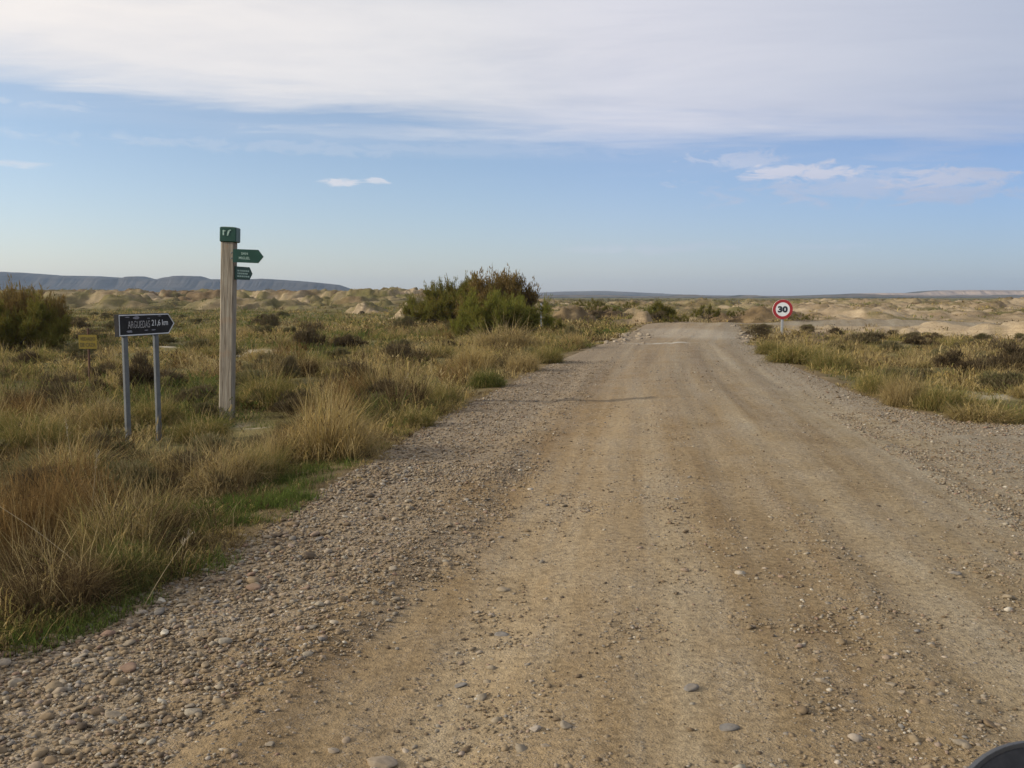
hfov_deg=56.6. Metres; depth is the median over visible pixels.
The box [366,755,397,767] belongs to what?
stone
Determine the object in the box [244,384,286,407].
shrub
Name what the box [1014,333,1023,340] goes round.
shrub
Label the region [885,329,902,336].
shrub
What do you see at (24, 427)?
shrub
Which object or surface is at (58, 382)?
shrub
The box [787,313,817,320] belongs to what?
tamarisk bush
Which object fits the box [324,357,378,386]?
shrub
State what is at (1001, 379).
shrub
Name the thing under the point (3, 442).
shrub
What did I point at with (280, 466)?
grass tussock
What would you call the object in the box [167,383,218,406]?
shrub
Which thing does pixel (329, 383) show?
grass tussock
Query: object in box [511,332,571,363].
grass tussock
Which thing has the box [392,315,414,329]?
shrub
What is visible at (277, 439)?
grass tussock
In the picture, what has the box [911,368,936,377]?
shrub
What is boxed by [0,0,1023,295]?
sky
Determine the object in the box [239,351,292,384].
grass tussock
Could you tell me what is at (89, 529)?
grass tussock
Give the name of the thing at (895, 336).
grass tussock
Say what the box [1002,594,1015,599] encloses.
stone
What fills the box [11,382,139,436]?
grass tussock
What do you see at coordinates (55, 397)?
shrub
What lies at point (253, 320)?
shrub
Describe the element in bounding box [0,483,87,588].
grass tussock
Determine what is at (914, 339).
shrub
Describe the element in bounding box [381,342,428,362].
shrub
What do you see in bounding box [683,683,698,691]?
stone
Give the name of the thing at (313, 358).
grass tussock
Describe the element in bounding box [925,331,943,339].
shrub
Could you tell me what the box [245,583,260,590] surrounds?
stone
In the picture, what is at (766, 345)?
grass tussock
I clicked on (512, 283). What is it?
tamarisk bush
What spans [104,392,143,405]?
shrub
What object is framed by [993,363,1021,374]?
grass tussock
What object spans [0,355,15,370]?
grass tussock
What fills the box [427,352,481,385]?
grass tussock
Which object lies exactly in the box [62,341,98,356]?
shrub
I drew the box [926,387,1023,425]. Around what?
grass tussock
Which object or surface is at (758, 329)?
shrub
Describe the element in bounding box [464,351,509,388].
grass tussock
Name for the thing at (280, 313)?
shrub
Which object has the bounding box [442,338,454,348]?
shrub
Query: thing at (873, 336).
shrub
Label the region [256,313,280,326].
shrub
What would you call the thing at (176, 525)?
grass tussock
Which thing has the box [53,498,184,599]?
grass tussock
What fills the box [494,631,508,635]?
stone
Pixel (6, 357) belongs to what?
grass tussock
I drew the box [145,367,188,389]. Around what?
shrub
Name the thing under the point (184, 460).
shrub
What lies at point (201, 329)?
grass tussock
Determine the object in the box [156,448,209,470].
shrub
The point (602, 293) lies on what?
hills
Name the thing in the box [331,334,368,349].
shrub
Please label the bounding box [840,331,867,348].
grass tussock
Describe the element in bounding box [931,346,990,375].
shrub
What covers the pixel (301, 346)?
grass tussock
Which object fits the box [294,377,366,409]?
grass tussock
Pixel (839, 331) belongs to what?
shrub
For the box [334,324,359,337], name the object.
grass tussock
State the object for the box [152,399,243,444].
grass tussock
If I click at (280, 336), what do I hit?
grass tussock
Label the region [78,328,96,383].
notice sign
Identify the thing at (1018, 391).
grass tussock
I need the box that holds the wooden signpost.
[219,227,263,419]
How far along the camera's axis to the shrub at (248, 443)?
9.86 m
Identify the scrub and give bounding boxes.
[1,288,1023,329]
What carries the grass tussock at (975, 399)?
on the ground at (832, 309)
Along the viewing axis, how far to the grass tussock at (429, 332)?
38.58 m
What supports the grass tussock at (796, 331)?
on the ground at (832, 309)
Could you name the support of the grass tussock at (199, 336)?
on the ground at (832, 309)
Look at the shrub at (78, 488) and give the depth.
7.28 m
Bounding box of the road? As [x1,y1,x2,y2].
[0,318,1023,767]
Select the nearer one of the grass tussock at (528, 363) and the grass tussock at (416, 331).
the grass tussock at (528, 363)
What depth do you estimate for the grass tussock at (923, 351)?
29.35 m
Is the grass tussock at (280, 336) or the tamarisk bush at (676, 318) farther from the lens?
the tamarisk bush at (676, 318)
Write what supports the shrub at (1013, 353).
on the ground at (832, 309)
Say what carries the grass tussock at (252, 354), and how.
on the ground at (832, 309)
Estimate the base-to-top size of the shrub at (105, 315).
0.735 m
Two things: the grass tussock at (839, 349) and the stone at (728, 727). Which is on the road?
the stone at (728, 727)
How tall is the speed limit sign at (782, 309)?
1.827 m
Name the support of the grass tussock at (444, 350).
on the ground at (832, 309)
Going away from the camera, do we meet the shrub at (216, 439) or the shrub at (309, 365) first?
the shrub at (216, 439)
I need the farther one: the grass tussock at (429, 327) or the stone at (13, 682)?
the grass tussock at (429, 327)
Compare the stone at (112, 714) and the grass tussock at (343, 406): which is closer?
the stone at (112, 714)
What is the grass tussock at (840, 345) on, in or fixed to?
on the ground at (832, 309)
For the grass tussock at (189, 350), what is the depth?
27.88 m
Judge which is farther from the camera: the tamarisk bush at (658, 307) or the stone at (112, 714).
the tamarisk bush at (658, 307)
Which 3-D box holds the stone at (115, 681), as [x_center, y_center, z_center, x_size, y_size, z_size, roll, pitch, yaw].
[-1.612,1.222,3.897,0.070,0.035,0.056,3,-4,-16]
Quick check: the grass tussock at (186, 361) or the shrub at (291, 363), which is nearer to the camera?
the shrub at (291, 363)
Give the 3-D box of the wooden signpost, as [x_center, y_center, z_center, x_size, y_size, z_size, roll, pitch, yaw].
[-3.943,-0.754,14.018,0.638,3.055,0.502,2,5,0]
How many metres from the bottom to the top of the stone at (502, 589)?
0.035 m
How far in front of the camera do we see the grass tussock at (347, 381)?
14.81 m
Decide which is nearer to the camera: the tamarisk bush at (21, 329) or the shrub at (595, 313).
the tamarisk bush at (21, 329)
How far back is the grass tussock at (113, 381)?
17.90 m
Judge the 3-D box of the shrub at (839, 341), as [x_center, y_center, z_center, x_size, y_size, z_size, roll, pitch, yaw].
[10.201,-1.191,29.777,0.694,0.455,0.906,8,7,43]
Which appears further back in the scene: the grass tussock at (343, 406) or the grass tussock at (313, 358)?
the grass tussock at (313, 358)
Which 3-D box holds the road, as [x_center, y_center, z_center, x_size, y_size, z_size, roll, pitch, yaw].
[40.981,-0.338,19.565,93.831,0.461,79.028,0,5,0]
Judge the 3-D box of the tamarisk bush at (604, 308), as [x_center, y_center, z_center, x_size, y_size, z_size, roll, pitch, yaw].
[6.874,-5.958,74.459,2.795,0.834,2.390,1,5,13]
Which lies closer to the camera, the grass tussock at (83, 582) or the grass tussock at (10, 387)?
the grass tussock at (83, 582)
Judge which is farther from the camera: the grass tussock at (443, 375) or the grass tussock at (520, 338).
the grass tussock at (520, 338)
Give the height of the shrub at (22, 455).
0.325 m
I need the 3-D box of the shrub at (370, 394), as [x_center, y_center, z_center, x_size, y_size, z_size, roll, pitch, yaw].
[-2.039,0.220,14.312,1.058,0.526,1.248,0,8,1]
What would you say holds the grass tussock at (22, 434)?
on the ground at (832, 309)
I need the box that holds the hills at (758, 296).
[534,294,1023,297]
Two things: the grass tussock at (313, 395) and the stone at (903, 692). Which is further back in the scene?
the grass tussock at (313, 395)
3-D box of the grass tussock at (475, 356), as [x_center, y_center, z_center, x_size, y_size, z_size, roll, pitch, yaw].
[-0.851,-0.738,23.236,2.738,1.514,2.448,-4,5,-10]
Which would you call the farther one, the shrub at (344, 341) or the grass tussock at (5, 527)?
the shrub at (344, 341)
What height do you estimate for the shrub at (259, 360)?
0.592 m
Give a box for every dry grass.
[0,286,715,662]
[541,297,1023,424]
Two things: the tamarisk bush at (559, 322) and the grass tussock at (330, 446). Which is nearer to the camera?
the grass tussock at (330, 446)
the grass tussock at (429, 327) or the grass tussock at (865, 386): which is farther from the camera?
the grass tussock at (429, 327)
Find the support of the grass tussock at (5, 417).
on the ground at (832, 309)
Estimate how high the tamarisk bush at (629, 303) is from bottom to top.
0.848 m
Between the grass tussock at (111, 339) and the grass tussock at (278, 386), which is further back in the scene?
the grass tussock at (111, 339)
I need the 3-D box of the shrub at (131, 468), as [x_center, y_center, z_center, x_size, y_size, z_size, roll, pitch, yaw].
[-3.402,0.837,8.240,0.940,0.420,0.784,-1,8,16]
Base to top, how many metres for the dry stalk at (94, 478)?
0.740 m
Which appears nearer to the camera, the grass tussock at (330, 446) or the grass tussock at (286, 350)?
the grass tussock at (330, 446)
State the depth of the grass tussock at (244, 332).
41.64 m
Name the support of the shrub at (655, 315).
on the ground at (832, 309)
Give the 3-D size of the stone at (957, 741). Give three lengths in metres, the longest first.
0.058 x 0.052 x 0.027 m
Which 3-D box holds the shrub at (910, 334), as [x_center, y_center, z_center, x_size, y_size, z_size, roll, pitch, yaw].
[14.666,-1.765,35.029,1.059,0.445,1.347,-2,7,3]
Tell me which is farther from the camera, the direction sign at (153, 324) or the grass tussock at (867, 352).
the grass tussock at (867, 352)
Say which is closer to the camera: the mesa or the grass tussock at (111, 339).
the grass tussock at (111, 339)
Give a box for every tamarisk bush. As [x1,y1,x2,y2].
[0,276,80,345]
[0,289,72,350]
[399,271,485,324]
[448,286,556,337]
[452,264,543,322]
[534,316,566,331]
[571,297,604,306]
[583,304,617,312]
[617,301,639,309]
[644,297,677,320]
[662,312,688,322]
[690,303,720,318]
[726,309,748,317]
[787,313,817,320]
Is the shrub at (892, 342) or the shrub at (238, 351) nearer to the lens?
the shrub at (238, 351)
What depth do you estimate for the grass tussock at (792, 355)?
23.09 m
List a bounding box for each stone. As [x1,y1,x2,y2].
[8,678,24,686]
[71,657,81,662]
[105,711,121,716]
[107,606,123,611]
[110,677,127,685]
[119,662,136,672]
[135,609,147,614]
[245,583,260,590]
[265,741,274,745]
[328,748,339,753]
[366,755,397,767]
[443,562,452,566]
[454,682,466,687]
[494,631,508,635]
[496,586,510,591]
[529,725,540,731]
[540,743,550,746]
[560,720,572,728]
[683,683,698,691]
[719,723,739,730]
[815,678,829,683]
[897,690,905,694]
[952,739,969,745]
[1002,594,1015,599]
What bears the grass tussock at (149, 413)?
on the ground at (832, 309)
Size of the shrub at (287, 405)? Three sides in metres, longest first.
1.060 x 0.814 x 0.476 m
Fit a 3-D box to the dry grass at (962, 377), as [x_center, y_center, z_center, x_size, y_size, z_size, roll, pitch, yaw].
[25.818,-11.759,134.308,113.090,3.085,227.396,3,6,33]
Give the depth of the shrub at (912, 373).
18.10 m
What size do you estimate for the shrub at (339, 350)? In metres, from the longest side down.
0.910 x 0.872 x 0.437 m
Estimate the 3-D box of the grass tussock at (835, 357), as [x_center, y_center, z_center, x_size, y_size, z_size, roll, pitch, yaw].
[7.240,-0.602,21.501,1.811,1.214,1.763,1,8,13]
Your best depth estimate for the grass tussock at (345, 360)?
21.22 m
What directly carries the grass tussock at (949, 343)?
on the ground at (832, 309)
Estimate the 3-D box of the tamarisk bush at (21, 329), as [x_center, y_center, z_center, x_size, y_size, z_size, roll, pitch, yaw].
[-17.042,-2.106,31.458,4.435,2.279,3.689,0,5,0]
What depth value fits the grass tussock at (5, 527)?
5.91 m
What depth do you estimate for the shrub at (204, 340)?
29.86 m
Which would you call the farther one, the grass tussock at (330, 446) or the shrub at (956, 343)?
the shrub at (956, 343)
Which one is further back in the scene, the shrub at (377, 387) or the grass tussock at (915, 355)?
the grass tussock at (915, 355)
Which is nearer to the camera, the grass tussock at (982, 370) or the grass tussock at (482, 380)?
the grass tussock at (482, 380)
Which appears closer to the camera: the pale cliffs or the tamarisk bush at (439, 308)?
the tamarisk bush at (439, 308)
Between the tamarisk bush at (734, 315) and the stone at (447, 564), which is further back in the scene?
the tamarisk bush at (734, 315)
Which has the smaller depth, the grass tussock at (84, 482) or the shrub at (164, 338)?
the grass tussock at (84, 482)
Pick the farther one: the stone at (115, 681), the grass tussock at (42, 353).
the grass tussock at (42, 353)
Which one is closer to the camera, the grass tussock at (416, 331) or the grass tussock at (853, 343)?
the grass tussock at (853, 343)
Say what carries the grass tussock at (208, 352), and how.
on the ground at (832, 309)
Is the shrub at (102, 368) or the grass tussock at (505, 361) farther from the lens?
the grass tussock at (505, 361)
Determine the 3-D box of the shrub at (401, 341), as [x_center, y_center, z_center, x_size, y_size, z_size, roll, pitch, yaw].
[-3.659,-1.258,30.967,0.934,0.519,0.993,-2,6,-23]
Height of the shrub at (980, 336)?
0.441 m
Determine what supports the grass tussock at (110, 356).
on the ground at (832, 309)
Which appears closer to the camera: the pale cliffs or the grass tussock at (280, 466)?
the grass tussock at (280, 466)
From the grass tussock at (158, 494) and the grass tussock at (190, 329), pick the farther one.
the grass tussock at (190, 329)
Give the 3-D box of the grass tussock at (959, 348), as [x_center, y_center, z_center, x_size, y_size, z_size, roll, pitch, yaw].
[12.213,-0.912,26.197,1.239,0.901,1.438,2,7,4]
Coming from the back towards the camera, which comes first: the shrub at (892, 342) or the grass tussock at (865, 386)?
the shrub at (892, 342)
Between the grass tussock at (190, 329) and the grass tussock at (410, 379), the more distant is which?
the grass tussock at (190, 329)
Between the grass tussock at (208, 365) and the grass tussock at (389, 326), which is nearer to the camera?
the grass tussock at (208, 365)
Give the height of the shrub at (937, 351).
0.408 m
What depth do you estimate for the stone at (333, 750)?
3.36 m
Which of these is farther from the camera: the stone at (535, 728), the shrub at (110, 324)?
the shrub at (110, 324)
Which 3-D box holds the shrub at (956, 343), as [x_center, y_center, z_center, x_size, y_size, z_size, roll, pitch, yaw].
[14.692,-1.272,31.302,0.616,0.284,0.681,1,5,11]
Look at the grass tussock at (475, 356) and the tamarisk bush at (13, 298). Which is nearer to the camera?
the grass tussock at (475, 356)
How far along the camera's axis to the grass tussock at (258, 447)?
9.23 m
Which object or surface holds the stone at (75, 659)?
on the road
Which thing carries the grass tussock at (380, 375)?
on the ground at (832, 309)
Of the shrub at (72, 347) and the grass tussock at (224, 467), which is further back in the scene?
the shrub at (72, 347)
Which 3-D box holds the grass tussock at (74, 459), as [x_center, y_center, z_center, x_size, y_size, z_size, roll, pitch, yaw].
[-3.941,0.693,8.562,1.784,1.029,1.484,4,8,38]
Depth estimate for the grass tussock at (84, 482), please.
6.53 m
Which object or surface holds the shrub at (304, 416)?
on the ground at (832, 309)
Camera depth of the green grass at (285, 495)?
6.55 m
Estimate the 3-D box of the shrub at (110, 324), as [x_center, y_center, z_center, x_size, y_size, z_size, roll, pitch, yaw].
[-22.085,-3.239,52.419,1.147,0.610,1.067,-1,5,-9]
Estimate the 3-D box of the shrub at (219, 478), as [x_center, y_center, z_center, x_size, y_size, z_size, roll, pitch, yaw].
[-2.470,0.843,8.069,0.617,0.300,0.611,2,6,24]
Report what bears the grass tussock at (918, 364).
on the ground at (832, 309)
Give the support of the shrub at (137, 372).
on the ground at (832, 309)
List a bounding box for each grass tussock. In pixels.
[0,344,24,365]
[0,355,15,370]
[0,359,18,373]
[0,362,60,412]
[0,369,74,423]
[0,370,28,398]
[0,377,169,533]
[0,385,64,433]
[0,386,106,458]
[0,408,118,566]
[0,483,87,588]
[0,504,169,633]
[1,405,144,494]
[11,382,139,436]
[18,518,177,597]
[19,337,55,362]
[28,447,194,565]
[40,368,116,413]
[49,361,82,378]
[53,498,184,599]
[67,377,146,439]
[89,464,225,550]
[93,343,133,366]
[94,362,122,394]
[97,332,121,343]
[119,412,208,492]
[119,465,204,520]
[121,376,194,425]
[133,405,292,503]
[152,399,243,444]
[164,351,193,366]
[171,333,206,357]
[182,352,218,377]
[185,321,202,332]
[187,334,217,347]
[188,324,218,343]
[190,332,219,357]
[197,323,215,334]
[200,353,218,373]
[217,420,311,485]
[225,426,299,469]
[236,322,260,337]
[236,349,308,412]
[237,337,273,359]
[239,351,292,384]
[240,403,315,465]
[255,328,292,345]
[256,353,279,370]
[259,349,290,359]
[263,349,415,470]
[265,336,315,357]
[265,395,330,437]
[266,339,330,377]
[279,375,382,420]
[287,340,306,350]
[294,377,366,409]
[300,378,331,402]
[301,351,328,366]
[313,355,340,377]
[316,372,341,390]
[317,382,384,453]
[324,341,388,403]
[324,353,361,370]
[331,333,434,395]
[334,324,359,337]
[370,350,444,412]
[374,362,439,390]
[381,320,411,338]
[383,321,397,331]
[389,399,439,428]
[402,327,429,333]
[405,337,441,365]
[418,333,456,357]
[421,324,437,337]
[424,319,442,332]
[425,366,469,405]
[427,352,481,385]
[432,324,456,340]
[436,330,516,370]
[444,357,482,378]
[455,311,548,350]
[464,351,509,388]
[492,350,516,368]
[495,338,519,359]
[500,343,549,372]
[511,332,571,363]
[533,325,557,339]
[551,324,586,348]
[749,326,849,364]
[749,333,790,354]
[788,328,810,335]
[798,333,817,343]
[800,340,868,372]
[812,339,844,355]
[825,337,848,351]
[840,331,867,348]
[847,356,907,394]
[849,341,894,358]
[854,350,885,362]
[862,348,899,363]
[865,354,939,407]
[866,340,884,352]
[883,346,923,358]
[887,328,906,339]
[894,344,930,361]
[897,348,936,367]
[907,365,978,411]
[913,343,932,355]
[924,339,940,349]
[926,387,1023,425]
[933,331,956,344]
[941,338,976,357]
[942,332,972,346]
[957,385,998,409]
[965,360,999,379]
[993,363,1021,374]
[1005,379,1023,398]
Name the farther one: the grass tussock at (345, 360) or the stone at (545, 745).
the grass tussock at (345, 360)
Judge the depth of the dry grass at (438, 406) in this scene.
15.93 m
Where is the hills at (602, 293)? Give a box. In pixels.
[537,291,733,295]
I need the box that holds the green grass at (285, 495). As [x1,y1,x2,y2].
[0,379,510,658]
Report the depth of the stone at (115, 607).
4.86 m
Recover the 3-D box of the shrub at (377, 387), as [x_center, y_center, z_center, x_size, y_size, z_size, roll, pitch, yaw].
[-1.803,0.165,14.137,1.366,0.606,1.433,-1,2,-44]
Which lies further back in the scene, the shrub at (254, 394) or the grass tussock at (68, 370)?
the grass tussock at (68, 370)
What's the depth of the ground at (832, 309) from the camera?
63.77 m
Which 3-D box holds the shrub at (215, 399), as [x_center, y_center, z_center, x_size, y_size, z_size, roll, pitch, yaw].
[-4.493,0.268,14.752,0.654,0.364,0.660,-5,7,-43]
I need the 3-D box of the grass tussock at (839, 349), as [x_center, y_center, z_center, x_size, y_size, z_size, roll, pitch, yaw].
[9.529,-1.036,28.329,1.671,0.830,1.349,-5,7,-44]
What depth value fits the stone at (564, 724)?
3.56 m
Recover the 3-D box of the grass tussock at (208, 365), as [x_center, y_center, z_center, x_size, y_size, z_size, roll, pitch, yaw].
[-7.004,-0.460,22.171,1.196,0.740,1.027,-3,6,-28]
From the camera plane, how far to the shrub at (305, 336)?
30.11 m
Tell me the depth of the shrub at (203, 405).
13.89 m
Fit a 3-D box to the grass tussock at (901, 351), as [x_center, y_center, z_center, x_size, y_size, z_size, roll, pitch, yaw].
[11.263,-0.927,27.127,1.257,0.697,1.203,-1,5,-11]
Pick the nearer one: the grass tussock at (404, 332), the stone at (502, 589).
the stone at (502, 589)
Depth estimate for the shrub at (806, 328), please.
41.81 m
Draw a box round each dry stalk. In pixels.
[1,507,78,564]
[91,450,98,514]
[142,529,194,609]
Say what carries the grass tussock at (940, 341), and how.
on the ground at (832, 309)
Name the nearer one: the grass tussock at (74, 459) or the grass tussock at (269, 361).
the grass tussock at (74, 459)
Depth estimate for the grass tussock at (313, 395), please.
15.09 m
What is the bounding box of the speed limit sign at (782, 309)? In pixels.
[773,299,792,334]
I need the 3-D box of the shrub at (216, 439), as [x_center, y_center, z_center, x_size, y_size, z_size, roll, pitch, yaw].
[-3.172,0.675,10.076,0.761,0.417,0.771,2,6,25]
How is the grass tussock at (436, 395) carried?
on the ground at (832, 309)
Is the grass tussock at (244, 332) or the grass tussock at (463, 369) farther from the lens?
the grass tussock at (244, 332)
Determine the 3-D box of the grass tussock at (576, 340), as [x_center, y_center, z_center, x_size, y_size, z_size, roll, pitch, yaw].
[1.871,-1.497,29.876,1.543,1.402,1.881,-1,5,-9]
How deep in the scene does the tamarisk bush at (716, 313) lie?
58.49 m
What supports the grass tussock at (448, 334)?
on the ground at (832, 309)
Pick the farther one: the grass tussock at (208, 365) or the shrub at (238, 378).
the grass tussock at (208, 365)
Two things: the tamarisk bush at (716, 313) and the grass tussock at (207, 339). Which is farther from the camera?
the tamarisk bush at (716, 313)
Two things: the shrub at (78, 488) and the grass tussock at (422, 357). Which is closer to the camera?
the shrub at (78, 488)
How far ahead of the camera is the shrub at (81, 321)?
51.50 m
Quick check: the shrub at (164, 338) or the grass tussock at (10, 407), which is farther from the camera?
the shrub at (164, 338)
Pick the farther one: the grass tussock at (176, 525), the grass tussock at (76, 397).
the grass tussock at (76, 397)
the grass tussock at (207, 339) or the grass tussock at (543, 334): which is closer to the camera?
the grass tussock at (207, 339)
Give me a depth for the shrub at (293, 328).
42.86 m
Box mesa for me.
[0,272,349,291]
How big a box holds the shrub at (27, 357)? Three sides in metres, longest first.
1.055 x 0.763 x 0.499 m
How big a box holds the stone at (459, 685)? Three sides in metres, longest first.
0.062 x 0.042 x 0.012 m
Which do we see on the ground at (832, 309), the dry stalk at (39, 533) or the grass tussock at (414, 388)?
the grass tussock at (414, 388)
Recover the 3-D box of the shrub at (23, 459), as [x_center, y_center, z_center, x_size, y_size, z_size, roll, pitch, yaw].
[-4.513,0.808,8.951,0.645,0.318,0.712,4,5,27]
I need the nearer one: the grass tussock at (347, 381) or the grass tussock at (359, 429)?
the grass tussock at (359, 429)
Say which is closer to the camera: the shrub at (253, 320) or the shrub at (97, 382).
the shrub at (97, 382)
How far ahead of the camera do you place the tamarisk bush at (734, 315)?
59.47 m
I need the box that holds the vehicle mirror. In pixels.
[967,741,1023,767]
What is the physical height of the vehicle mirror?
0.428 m
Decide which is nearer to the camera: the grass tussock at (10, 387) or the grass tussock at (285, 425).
the grass tussock at (285, 425)
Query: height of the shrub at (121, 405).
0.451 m
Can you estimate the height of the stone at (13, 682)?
0.043 m
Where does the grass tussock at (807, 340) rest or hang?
on the ground at (832, 309)
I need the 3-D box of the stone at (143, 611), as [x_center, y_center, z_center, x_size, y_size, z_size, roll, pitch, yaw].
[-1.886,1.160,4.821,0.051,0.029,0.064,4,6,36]
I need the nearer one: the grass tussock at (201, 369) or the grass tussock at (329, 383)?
the grass tussock at (329, 383)
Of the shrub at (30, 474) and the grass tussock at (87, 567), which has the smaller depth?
the grass tussock at (87, 567)
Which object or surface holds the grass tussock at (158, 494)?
on the ground at (832, 309)
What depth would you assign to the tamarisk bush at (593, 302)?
105.23 m
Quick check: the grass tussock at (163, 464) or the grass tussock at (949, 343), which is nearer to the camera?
the grass tussock at (163, 464)
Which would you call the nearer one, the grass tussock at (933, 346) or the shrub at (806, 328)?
the grass tussock at (933, 346)
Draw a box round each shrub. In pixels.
[0,421,46,437]
[0,438,10,447]
[0,447,52,472]
[5,461,65,492]
[6,350,41,366]
[6,452,56,479]
[9,391,65,405]
[15,434,43,448]
[23,476,128,507]
[32,369,90,398]
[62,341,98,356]
[67,354,104,362]
[67,424,157,461]
[70,316,92,328]
[72,327,113,338]
[79,361,122,381]
[79,377,111,396]
[82,396,123,418]
[90,457,171,498]
[98,313,113,319]
[103,321,113,327]
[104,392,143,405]
[117,351,162,395]
[141,448,225,491]
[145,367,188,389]
[150,334,178,345]
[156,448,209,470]
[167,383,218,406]
[182,337,213,350]
[185,468,248,498]
[187,318,203,323]
[190,431,237,458]
[192,401,222,418]
[204,394,239,405]
[213,367,292,395]
[218,345,248,357]
[235,432,297,454]
[240,351,281,369]
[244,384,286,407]
[246,324,279,335]
[247,317,260,324]
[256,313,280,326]
[271,387,314,416]
[272,353,301,379]
[273,420,304,434]
[276,310,290,316]
[282,326,296,334]
[292,319,330,349]
[293,406,333,422]
[321,346,350,359]
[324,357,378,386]
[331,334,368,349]
[339,332,362,350]
[346,383,390,406]
[350,377,414,403]
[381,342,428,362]
[387,339,410,346]
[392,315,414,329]
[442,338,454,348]
[516,347,543,357]
[561,325,583,337]
[589,310,601,318]
[650,310,671,321]
[745,323,772,336]
[799,325,814,333]
[827,327,844,336]
[828,339,845,350]
[839,331,888,343]
[873,365,926,381]
[878,340,905,351]
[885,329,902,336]
[898,331,925,339]
[900,335,940,348]
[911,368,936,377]
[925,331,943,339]
[926,347,946,356]
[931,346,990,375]
[950,341,962,348]
[972,333,994,340]
[972,369,1023,393]
[976,337,1023,370]
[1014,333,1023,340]
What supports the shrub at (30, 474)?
on the ground at (832, 309)
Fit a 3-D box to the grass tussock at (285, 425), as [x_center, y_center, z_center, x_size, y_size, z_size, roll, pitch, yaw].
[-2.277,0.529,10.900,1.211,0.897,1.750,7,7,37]
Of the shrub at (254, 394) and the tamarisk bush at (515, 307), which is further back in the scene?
the tamarisk bush at (515, 307)
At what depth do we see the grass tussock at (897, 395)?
13.99 m
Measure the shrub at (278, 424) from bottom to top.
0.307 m
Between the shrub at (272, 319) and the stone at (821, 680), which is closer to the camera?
the stone at (821, 680)
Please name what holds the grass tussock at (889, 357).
on the ground at (832, 309)
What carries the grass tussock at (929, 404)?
on the ground at (832, 309)
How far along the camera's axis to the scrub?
117.84 m
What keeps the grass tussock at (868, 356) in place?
on the ground at (832, 309)
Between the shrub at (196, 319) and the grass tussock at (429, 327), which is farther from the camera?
the shrub at (196, 319)
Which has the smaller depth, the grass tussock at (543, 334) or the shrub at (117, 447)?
the shrub at (117, 447)
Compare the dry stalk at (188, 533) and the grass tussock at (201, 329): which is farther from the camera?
the grass tussock at (201, 329)
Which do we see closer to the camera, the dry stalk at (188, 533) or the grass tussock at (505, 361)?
the dry stalk at (188, 533)
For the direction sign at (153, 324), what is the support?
on the ground at (832, 309)
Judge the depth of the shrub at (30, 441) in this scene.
10.97 m
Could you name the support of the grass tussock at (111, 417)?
on the ground at (832, 309)
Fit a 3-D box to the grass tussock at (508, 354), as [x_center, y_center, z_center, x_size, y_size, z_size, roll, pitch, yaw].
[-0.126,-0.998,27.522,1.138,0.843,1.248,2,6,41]
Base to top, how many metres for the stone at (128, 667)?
0.032 m
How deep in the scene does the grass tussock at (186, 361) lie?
24.08 m
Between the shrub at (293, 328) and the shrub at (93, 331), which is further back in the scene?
the shrub at (293, 328)
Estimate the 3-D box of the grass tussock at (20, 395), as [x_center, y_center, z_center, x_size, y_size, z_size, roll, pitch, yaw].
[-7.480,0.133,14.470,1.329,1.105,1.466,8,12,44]
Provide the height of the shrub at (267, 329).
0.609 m
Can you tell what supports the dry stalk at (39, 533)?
on the grass tussock at (138, 556)
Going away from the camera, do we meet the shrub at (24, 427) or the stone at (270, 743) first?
the stone at (270, 743)
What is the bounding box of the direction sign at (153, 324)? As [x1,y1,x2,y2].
[114,313,173,442]
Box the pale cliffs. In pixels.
[852,290,1023,295]
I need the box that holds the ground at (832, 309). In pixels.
[0,287,1023,639]
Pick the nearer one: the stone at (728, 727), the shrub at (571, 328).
the stone at (728, 727)
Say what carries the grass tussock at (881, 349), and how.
on the ground at (832, 309)
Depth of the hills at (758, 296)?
1902.31 m
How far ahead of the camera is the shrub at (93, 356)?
25.26 m
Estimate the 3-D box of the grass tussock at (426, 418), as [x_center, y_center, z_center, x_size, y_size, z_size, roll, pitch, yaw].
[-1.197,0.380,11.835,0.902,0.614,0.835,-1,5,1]
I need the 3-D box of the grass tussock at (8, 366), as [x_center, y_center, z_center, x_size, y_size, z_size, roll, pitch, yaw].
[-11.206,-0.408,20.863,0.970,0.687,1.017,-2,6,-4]
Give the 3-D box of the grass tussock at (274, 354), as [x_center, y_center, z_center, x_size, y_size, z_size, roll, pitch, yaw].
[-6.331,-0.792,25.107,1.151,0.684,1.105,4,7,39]
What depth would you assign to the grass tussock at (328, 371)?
20.19 m
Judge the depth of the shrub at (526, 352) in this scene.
25.42 m

